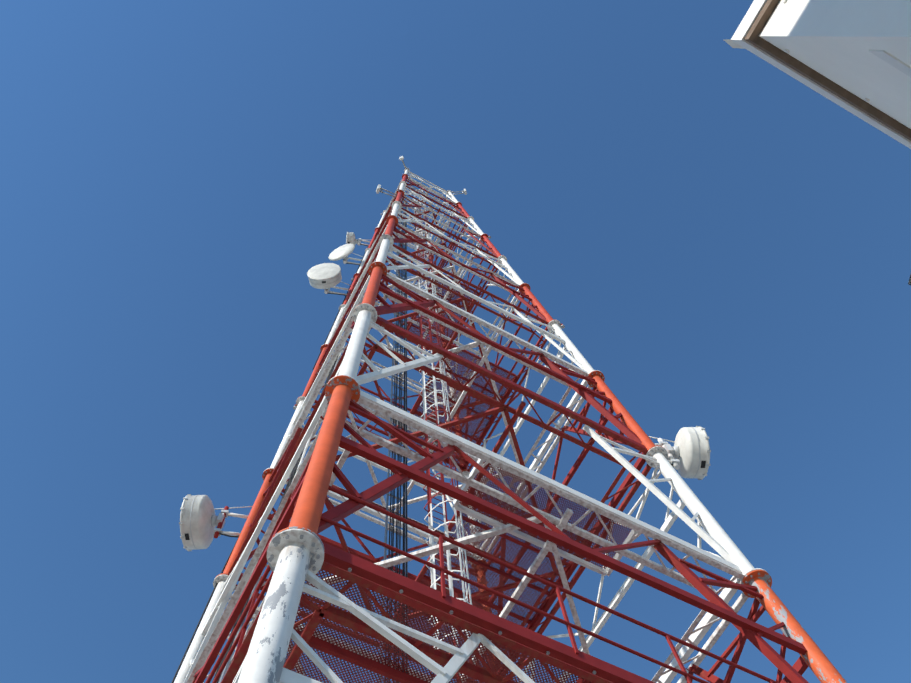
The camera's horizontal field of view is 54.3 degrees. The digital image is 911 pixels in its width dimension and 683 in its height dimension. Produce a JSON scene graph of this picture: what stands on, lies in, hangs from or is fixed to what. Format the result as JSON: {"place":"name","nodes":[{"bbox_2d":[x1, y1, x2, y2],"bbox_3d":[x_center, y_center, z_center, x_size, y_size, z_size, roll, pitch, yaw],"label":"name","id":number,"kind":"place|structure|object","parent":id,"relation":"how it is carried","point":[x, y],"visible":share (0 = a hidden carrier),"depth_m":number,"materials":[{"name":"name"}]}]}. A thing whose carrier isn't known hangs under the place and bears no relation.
{"place":"outdoors","nodes":[
{"label":"outdoors","id":0,"kind":"place"},
{"bbox_2d":[0,0,910,682],"label":"sky","id":1,"kind":"structure","parent":0,"point":[720,239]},
{"bbox_2d":[724,0,910,285],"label":"equipment shelter","id":2,"kind":"object","parent":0,"point":[853,57],"visible":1,"depth_m":1.79,"materials":[{"name":"white metal"}]},
{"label":"tower foundations","id":3,"kind":"object","parent":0,"visible":0},
{"bbox_2d":[174,166,846,682],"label":"lattice tower","id":4,"kind":"structure","parent":3,"relation":"on","point":[296,552],"depth_m":14.97,"materials":[{"name":"red metal"}]},
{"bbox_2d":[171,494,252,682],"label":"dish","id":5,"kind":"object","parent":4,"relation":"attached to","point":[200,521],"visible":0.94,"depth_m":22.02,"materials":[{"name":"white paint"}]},
{"bbox_2d":[307,263,350,368],"bbox_3d":[-5.598,-1.393,37.077,1.833,10.514,1.530,-11,-71,1],"label":"dish","id":6,"kind":"object","parent":4,"relation":"on","point":[326,277],"visible":0.98,"depth_m":40.53,"materials":[{"name":"white paint"}]},
{"bbox_2d":[328,243,362,321],"bbox_3d":[-5.456,-2.913,42.121,1.664,10.514,1.182,-21,-71,4],"label":"dish","id":7,"kind":"object","parent":4,"relation":"attached to","point":[343,252],"visible":0.92,"depth_m":45.77,"materials":[{"name":"white paint"}]},
{"bbox_2d":[346,232,370,292],"bbox_3d":[-5.167,-4.239,45.917,1.505,10.513,1.058,-1,-71,-3],"label":"dish","id":8,"kind":"object","parent":4,"relation":"attached to","point":[350,238],"visible":0.79,"depth_m":49.56,"materials":[{"name":"white paint"}]},
{"bbox_2d":[376,184,396,197],"bbox_3d":[-3.096,-6.853,40.990,1.112,1.100,0.260,20,-73,-10],"label":"antenna","id":9,"kind":"object","parent":4,"relation":"on","point":[378,190],"visible":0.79,"depth_m":40.59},
{"bbox_2d":[399,156,406,169],"bbox_3d":[-3.266,-11.245,56.414,0.260,0.880,0.966,-21,-71,4],"label":"antenna","id":10,"kind":"object","parent":4,"relation":"attached to","point":[401,158],"visible":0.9,"depth_m":56.08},
{"bbox_2d":[453,189,466,194],"bbox_3d":[0.167,-9.548,57.086,1.066,0.880,0.260,-9,-71,0],"label":"antenna","id":11,"kind":"object","parent":4,"relation":"attached to","point":[464,191],"visible":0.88,"depth_m":56.75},
{"bbox_2d":[648,426,710,479],"bbox_3d":[5.216,3.927,15.993,1.247,10.513,1.210,2,-71,-4],"label":"dish","id":12,"kind":"object","parent":4,"relation":"attached to","point":[689,451],"visible":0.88,"depth_m":19.73,"materials":[{"name":"white paint"}]}
]}

